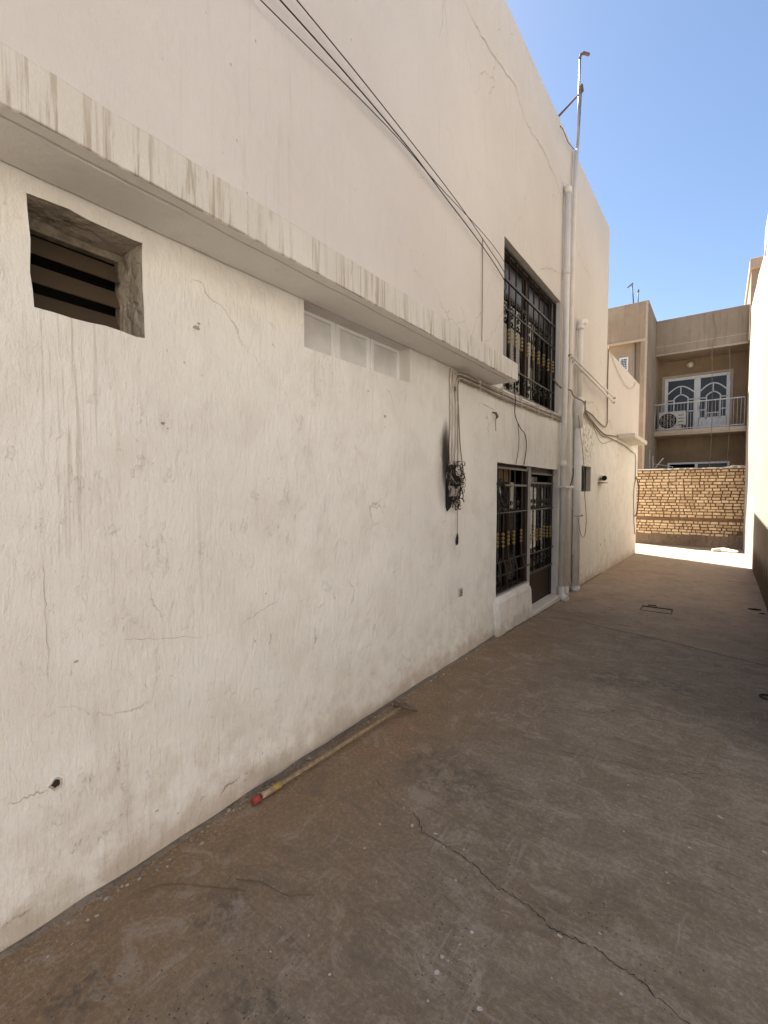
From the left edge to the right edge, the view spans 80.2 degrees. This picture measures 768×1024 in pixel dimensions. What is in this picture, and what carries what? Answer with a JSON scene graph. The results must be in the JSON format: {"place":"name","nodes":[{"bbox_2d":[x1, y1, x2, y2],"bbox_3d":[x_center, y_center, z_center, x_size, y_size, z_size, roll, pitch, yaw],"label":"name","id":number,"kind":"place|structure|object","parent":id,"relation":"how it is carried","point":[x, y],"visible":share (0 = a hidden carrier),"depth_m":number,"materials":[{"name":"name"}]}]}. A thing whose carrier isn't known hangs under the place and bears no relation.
{"place":"outdoors","nodes":[
{"label":"outdoors","id":0,"kind":"place"},
{"bbox_2d":[0,543,767,1023],"bbox_3d":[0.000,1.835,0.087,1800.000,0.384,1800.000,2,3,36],"label":"ground","id":1,"kind":"structure","parent":0,"point":[486,899],"depth_m":2.02,"materials":[{"name":"concrete"}]},
{"bbox_2d":[134,883,245,895],"bbox_3d":[-0.791,1.554,1.884,0.450,0.010,0.050,0,3,-2],"label":"floor wire","id":2,"kind":"object","parent":1,"relation":"on","point":[191,885],"visible":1,"depth_m":1.89,"materials":[{"name":"metal"}]},
{"bbox_2d":[236,879,314,896],"bbox_3d":[-0.455,1.552,1.880,0.352,0.011,0.034,1,3,13],"label":"floor wire","id":3,"kind":"object","parent":1,"relation":"on","point":[275,889],"visible":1,"depth_m":1.87,"materials":[{"name":"metal"}]},
{"bbox_2d":[0,0,609,959],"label":"house","id":4,"kind":"structure","parent":1,"relation":"on","point":[242,330],"depth_m":2.39,"materials":[{"name":"white paint"}]},
{"bbox_2d":[28,220,123,331],"bbox_3d":[-1.402,-0.945,1.983,0.261,0.600,0.700,2,3,36],"label":"louvre window","id":5,"kind":"structure","parent":4,"relation":"in","point":[71,277],"depth_m":1.98,"materials":[{"name":"brown glass"}]},
{"bbox_2d":[304,310,398,378],"bbox_3d":[-0.236,-1.144,3.224,0.024,0.280,1.195,2,3,36],"label":"strip window","id":6,"kind":"structure","parent":4,"relation":"in","point":[328,337],"depth_m":3.21,"materials":[{"name":"white glass"}]},
{"bbox_2d":[260,0,505,273],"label":"overhead cable","id":7,"kind":"object","parent":4,"relation":"attached to","point":[372,111],"visible":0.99,"depth_m":3.00,"materials":[{"name":"black rubber"}]},
{"bbox_2d":[279,0,505,291],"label":"overhead cable","id":8,"kind":"object","parent":4,"relation":"attached to","point":[307,30],"visible":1,"depth_m":3.12,"materials":[{"name":"black plastic"}]},
{"bbox_2d":[296,0,506,283],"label":"overhead cable","id":9,"kind":"object","parent":4,"relation":"attached to","point":[391,117],"visible":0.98,"depth_m":3.21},
{"bbox_2d":[449,368,451,462],"bbox_3d":[0.610,-0.878,4.165,0.028,0.861,0.030,2,3,36],"label":"upright cable","id":10,"kind":"object","parent":4,"relation":"attached to","point":[450,415],"visible":1,"depth_m":4.16,"materials":[{"name":"beige plastic"}]},
{"bbox_2d":[451,369,453,460],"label":"upright cable","id":11,"kind":"object","parent":4,"relation":"attached to","point":[452,412],"visible":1,"depth_m":4.18,"materials":[{"name":"beige plastic"}]},
{"bbox_2d":[445,461,465,510],"bbox_3d":[0.678,-0.243,4.262,0.061,0.467,0.349,2,3,36],"label":"electrical box","id":12,"kind":"object","parent":4,"relation":"attached to","point":[454,487],"visible":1,"depth_m":4.23,"materials":[{"name":"plastic"}]},
{"bbox_2d":[458,419,464,482],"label":"looped wire","id":13,"kind":"object","parent":12,"relation":"attached to","point":[460,446],"visible":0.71,"depth_m":4.32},
{"bbox_2d":[455,370,456,460],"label":"upright cable","id":14,"kind":"object","parent":4,"relation":"attached to","point":[456,423],"visible":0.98,"depth_m":4.24,"materials":[{"name":"beige plastic"}]},
{"bbox_2d":[457,372,458,467],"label":"upright cable","id":15,"kind":"object","parent":4,"relation":"attached to","point":[457,424],"visible":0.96,"depth_m":4.27,"materials":[{"name":"beige plastic"}]},
{"bbox_2d":[458,587,462,596],"bbox_3d":[0.749,0.783,4.448,0.017,0.085,0.075,2,3,36],"label":"wall socket","id":16,"kind":"object","parent":4,"relation":"attached to","point":[460,592],"depth_m":4.43,"materials":[{"name":"white plastic"}]},
{"bbox_2d":[482,239,482,325],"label":"thin wire","id":17,"kind":"object","parent":4,"relation":"attached to","point":[482,282],"visible":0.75,"depth_m":4.63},
{"bbox_2d":[454,370,560,416],"bbox_3d":[1.681,-1.337,5.592,0.024,0.147,3.508,2,3,36],"label":"wall cable","id":18,"kind":"object","parent":4,"relation":"attached to","point":[500,389],"depth_m":4.99,"materials":[{"name":"grey rubber"}]},
{"bbox_2d":[496,463,523,590],"bbox_3d":[1.723,0.351,6.329,0.500,2.200,2.800,2,3,36],"label":"lower window","id":19,"kind":"structure","parent":4,"relation":"in","point":[517,473],"depth_m":5.84,"materials":[{"name":"brown metal"}]},
{"bbox_2d":[496,478,507,554],"bbox_3d":[1.357,0.057,5.260,0.037,0.890,0.339,2,3,36],"label":"cable coil","id":20,"kind":"object","parent":19,"relation":"attached to","point":[501,501],"visible":1,"depth_m":5.24,"materials":[{"name":"black plastic"}]},
{"bbox_2d":[514,388,526,463],"bbox_3d":[1.611,-0.996,5.470,0.064,0.836,0.703,1,3,29],"label":"loose wire","id":21,"kind":"object","parent":4,"relation":"hanging from","point":[519,425],"visible":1,"depth_m":5.54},
{"bbox_2d":[503,251,551,408],"bbox_3d":[1.882,-2.292,6.112,0.045,1.720,2.260,2,3,36],"label":"upper window","id":22,"kind":"structure","parent":4,"relation":"in","point":[506,258],"depth_m":6.10,"materials":[{"name":"brown metal"}]},
{"bbox_2d":[520,467,553,603],"bbox_3d":[2.207,0.341,6.644,0.194,1.930,1.280,2,3,36],"label":"door","id":23,"kind":"structure","parent":4,"relation":"in","point":[539,579],"depth_m":6.63,"materials":[{"name":"brown metal"}]},
{"bbox_2d":[557,184,573,600],"bbox_3d":[2.873,-1.757,7.071,0.193,6.294,0.523,2,3,36],"label":"drain pipe","id":24,"kind":"object","parent":4,"relation":"attached to","point":[565,339],"visible":0.98,"depth_m":6.94,"materials":[{"name":"grey plastic"}]},
{"bbox_2d":[564,148,578,595],"bbox_3d":[2.973,-2.146,7.249,0.120,7.041,0.194,2,3,36],"label":"drain pipe","id":25,"kind":"object","parent":4,"relation":"attached to","point":[570,365],"visible":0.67,"depth_m":7.20,"materials":[{"name":"grey plastic"}]},
{"bbox_2d":[571,509,572,582],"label":"pipe wire","id":26,"kind":"object","parent":25,"relation":"attached to","point":[571,549],"visible":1,"depth_m":7.37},
{"bbox_2d":[558,51,589,148],"bbox_3d":[2.853,-6.349,6.929,1.072,1.832,0.103,-2,4,-43],"label":"roof mast","id":27,"kind":"object","parent":25,"relation":"attached to","point":[580,88],"visible":0.95,"depth_m":7.08,"materials":[{"name":"metal"}]},
{"bbox_2d":[570,397,583,591],"bbox_3d":[3.267,-0.271,7.724,0.176,3.290,0.173,2,3,36],"label":"drain pipe","id":28,"kind":"object","parent":4,"relation":"attached to","point":[578,409],"visible":0.88,"depth_m":7.67,"materials":[{"name":"white plastic"}]},
{"bbox_2d":[578,415,586,537],"bbox_3d":[3.347,-0.591,7.643,0.331,2.045,0.098,-2,3,-33],"label":"pipe wire","id":29,"kind":"object","parent":28,"relation":"attached to","point":[584,480],"visible":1,"depth_m":7.65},
{"bbox_2d":[584,400,618,436],"bbox_3d":[4.419,-1.774,9.261,0.131,0.340,3.887,2,3,34],"label":"wall wire","id":30,"kind":"object","parent":28,"relation":"attached to","point":[596,426],"depth_m":8.98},
{"bbox_2d":[576,318,587,396],"bbox_3d":[3.331,-2.566,7.681,0.235,1.399,0.110,-2,4,-42],"label":"drain pipe","id":31,"kind":"object","parent":4,"relation":"attached to","point":[581,324],"visible":0.92,"depth_m":7.61,"materials":[{"name":"white plastic"}]},
{"bbox_2d":[581,467,585,490],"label":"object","id":32,"kind":"structure","parent":4,"relation":"in","point":[583,473],"depth_m":8.77,"materials":[{"name":"metal"}]},
{"bbox_2d":[568,354,615,398],"bbox_3d":[3.912,-2.449,8.482,0.120,0.158,3.431,2,3,37],"label":"conduit","id":33,"kind":"object","parent":4,"relation":"attached to","point":[589,373],"visible":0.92,"depth_m":8.07,"materials":[{"name":"metal"}]},
{"bbox_2d":[572,360,614,403],"bbox_3d":[3.903,-2.348,8.462,0.134,0.198,3.181,2,3,37],"label":"conduit","id":34,"kind":"object","parent":4,"relation":"attached to","point":[591,380],"visible":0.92,"depth_m":8.11,"materials":[{"name":"metal"}]},
{"bbox_2d":[553,379,635,479],"bbox_3d":[4.981,-1.439,10.012,0.236,1.429,7.936,2,3,36],"label":"wall wire","id":35,"kind":"object","parent":4,"relation":"attached to","point":[594,425],"depth_m":8.58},
{"bbox_2d":[584,346,608,427],"bbox_3d":[4.069,-2.612,8.753,0.113,1.752,2.517,2,3,34],"label":"wall wire","id":36,"kind":"object","parent":4,"relation":"attached to","point":[607,394],"depth_m":9.72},
{"bbox_2d":[598,475,606,482],"bbox_3d":[4.558,-0.687,9.492,0.174,0.175,0.542,1,3,28],"label":"security camera","id":37,"kind":"object","parent":4,"relation":"attached to","point":[604,477],"visible":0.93,"depth_m":9.33,"materials":[{"name":"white plastic"}]},
{"bbox_3d":[0.967,-1.306,4.633,0.035,0.130,0.012,2,3,36],"label":"cable clip","id":38,"kind":"object","parent":4,"relation":"attached to","visible":0},
{"bbox_2d":[454,373,560,417],"bbox_3d":[1.685,-1.311,5.599,0.026,0.175,3.494,2,3,36],"label":"wall cable","id":39,"kind":"object","parent":38,"relation":"attached to","point":[456,374],"depth_m":4.99,"materials":[{"name":"beige plastic"}]},
{"bbox_2d":[455,378,560,420],"bbox_3d":[1.695,-1.250,5.614,0.026,0.216,3.463,2,3,36],"label":"wall cable","id":40,"kind":"object","parent":38,"relation":"attached to","point":[468,381],"depth_m":5.00,"materials":[{"name":"beige plastic"}]},
{"bbox_2d":[455,375,560,418],"bbox_3d":[1.691,-1.280,5.607,0.023,0.194,3.477,2,3,36],"label":"wall cable","id":41,"kind":"object","parent":38,"relation":"attached to","point":[502,394],"depth_m":4.98,"materials":[{"name":"beige plastic"}]},
{"bbox_2d":[457,380,560,421],"bbox_3d":[1.699,-1.217,5.623,0.023,0.232,3.447,2,3,36],"label":"wall cable","id":42,"kind":"object","parent":38,"relation":"attached to","point":[499,397],"depth_m":4.92,"materials":[{"name":"beige plastic"}]},
{"bbox_2d":[251,702,417,804],"bbox_3d":[-0.272,1.479,2.932,0.166,0.065,1.370,2,4,43],"label":"pole","id":43,"kind":"object","parent":1,"relation":"on","point":[256,799],"visible":1,"depth_m":2.79,"materials":[{"name":"brown wood"}]},
{"bbox_2d":[24,592,757,978],"bbox_3d":[1.896,1.492,4.053,2.379,0.092,7.933,2,3,36],"label":"grit","id":44,"kind":"object","parent":1,"relation":"on","point":[272,784],"visible":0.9,"depth_m":2.34,"materials":[{"name":"stone"}]},
{"bbox_2d":[602,349,646,571],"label":"annexe","id":45,"kind":"structure","parent":1,"relation":"on","point":[619,538],"depth_m":11.29,"materials":[{"name":"white paint"}]},
{"bbox_2d":[610,351,635,388],"bbox_3d":[5.968,-3.378,11.323,0.027,0.395,3.656,2,3,36],"label":"parapet wire","id":46,"kind":"object","parent":45,"relation":"attached to","point":[619,374],"visible":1,"depth_m":10.73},
{"bbox_2d":[633,480,635,533],"bbox_3d":[7.333,-0.179,13.315,0.035,1.718,0.671,2,3,36],"label":"wire bundle","id":47,"kind":"object","parent":45,"relation":"attached to","point":[633,506],"visible":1,"depth_m":13.10,"materials":[{"name":"grey plastic"}]},
{"bbox_2d":[634,476,639,516],"bbox_3d":[7.480,-0.462,13.486,0.048,1.175,0.608,2,3,39],"label":"wire bundle","id":48,"kind":"object","parent":45,"relation":"attached to","point":[638,496],"visible":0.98,"depth_m":13.59,"materials":[{"name":"black plastic"}]},
{"bbox_2d":[639,604,672,613],"bbox_3d":[3.888,1.385,6.511,0.390,0.053,0.300,2,3,36],"label":"floor drain","id":49,"kind":"object","parent":1,"relation":"on","point":[651,608],"visible":0.96,"depth_m":6.53,"materials":[{"name":"black metal"}]},
{"bbox_2d":[607,300,751,468],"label":"tan house","id":50,"kind":"structure","parent":1,"relation":"on","point":[700,393],"depth_m":19.66,"materials":[{"name":"beige paint"}]},
{"bbox_2d":[619,357,627,369],"bbox_3d":[9.854,-6.074,18.747,0.330,0.540,0.028,2,3,36],"label":"wing window","id":51,"kind":"structure","parent":50,"relation":"in","point":[623,361],"depth_m":18.73,"materials":[{"name":"white plastic"}]},
{"bbox_2d":[627,283,633,302],"bbox_3d":[10.078,-8.632,18.608,0.245,1.386,0.208,0,3,-4],"label":"antenna","id":52,"kind":"object","parent":50,"relation":"on","point":[632,291],"visible":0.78,"depth_m":18.54,"materials":[{"name":"grey metal"}]},
{"bbox_2d":[632,343,635,378],"bbox_3d":[10.139,-2.876,18.646,0.083,7.880,0.083,-2,3,-31],"label":"drain pipe","id":53,"kind":"object","parent":50,"relation":"attached to","point":[634,352],"visible":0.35,"depth_m":18.46,"materials":[{"name":"beige plastic"}]},
{"bbox_2d":[658,410,685,430],"bbox_3d":[12.934,-4.023,20.442,1.060,0.917,0.430,2,3,36],"label":"air conditioner","id":54,"kind":"object","parent":50,"relation":"on","point":[664,424],"visible":0.85,"depth_m":20.30,"materials":[{"name":"grey metal"}]},
{"bbox_2d":[686,361,694,368],"bbox_3d":[13.784,-6.629,20.529,0.340,0.335,0.118,2,3,36],"label":"ceiling lamp","id":55,"kind":"object","parent":50,"relation":"attached to","point":[690,364],"visible":1,"depth_m":20.51,"materials":[{"name":"white glass"}]},
{"bbox_2d":[662,368,733,428],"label":"balcony doors","id":56,"kind":"structure","parent":50,"relation":"in","point":[716,385],"depth_m":20.42,"materials":[{"name":"white plastic"}]},
{"bbox_2d":[668,461,729,468],"bbox_3d":[14.164,-1.443,20.633,2.300,1.630,0.060,2,3,36],"label":"ground floor window","id":57,"kind":"structure","parent":50,"relation":"in","point":[716,463],"depth_m":20.39,"materials":[{"name":"white plastic"}]},
{"bbox_2d":[709,316,716,466],"bbox_3d":[13.648,-5.103,18.956,0.172,6.501,0.036,2,4,42],"label":"facade cable","id":58,"kind":"object","parent":50,"relation":"hanging from","point":[711,427],"visible":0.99,"depth_m":19.02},
{"bbox_2d":[727,347,730,461],"bbox_3d":[14.121,-4.238,18.668,0.118,5.001,0.016,2,3,36],"label":"facade cable","id":59,"kind":"object","parent":50,"relation":"hanging from","point":[730,407],"visible":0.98,"depth_m":18.63,"materials":[{"name":"black plastic"}]},
{"bbox_2d":[635,465,745,549],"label":"brick wall","id":60,"kind":"structure","parent":1,"relation":"on","point":[698,507],"depth_m":16.18,"materials":[{"name":"brick"}]},
{"bbox_2d":[652,458,672,468],"bbox_3d":[11.468,-0.592,18.899,0.840,3.294,0.133,1,3,18],"label":"metal frame","id":61,"kind":"object","parent":60,"relation":"on","point":[659,464],"visible":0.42,"depth_m":18.82,"materials":[{"name":"paint"}]},
{"bbox_2d":[711,548,720,551],"bbox_3d":[10.682,1.227,14.613,0.312,0.138,0.216,2,3,36],"label":"rubble chunk","id":62,"kind":"object","parent":1,"relation":"on","point":[716,549],"visible":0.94,"depth_m":14.57,"materials":[{"name":"white stone"}]},
{"bbox_2d":[719,548,729,551],"bbox_3d":[10.870,1.237,14.559,0.458,0.181,0.318,2,3,36],"label":"rubble chunk","id":63,"kind":"object","parent":1,"relation":"on","point":[724,549],"visible":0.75,"depth_m":14.49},
{"bbox_2d":[727,549,738,552],"bbox_3d":[10.962,1.249,14.344,0.331,0.140,0.221,2,3,36],"label":"rubble chunk","id":64,"kind":"object","parent":1,"relation":"on","point":[733,551],"visible":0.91,"depth_m":14.28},
{"bbox_2d":[744,256,763,306],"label":"distant house","id":65,"kind":"structure","parent":1,"relation":"on","point":[755,264],"depth_m":23.16,"materials":[{"name":"beige paint"}]},
{"bbox_2d":[743,217,767,610],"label":"boundary wall","id":66,"kind":"structure","parent":1,"relation":"on","point":[755,536],"depth_m":10.26,"materials":[{"name":"white paint"}]},
{"bbox_2d":[506,0,767,320],"label":"sky","id":67,"kind":"structure","parent":0,"point":[673,141],"materials":[{"name":"blue"}]},
{"bbox_2d":[758,694,767,699],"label":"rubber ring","id":68,"kind":"object","parent":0,"point":[760,695],"visible":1,"depth_m":3.64,"materials":[{"name":"rubber"}]}
]}

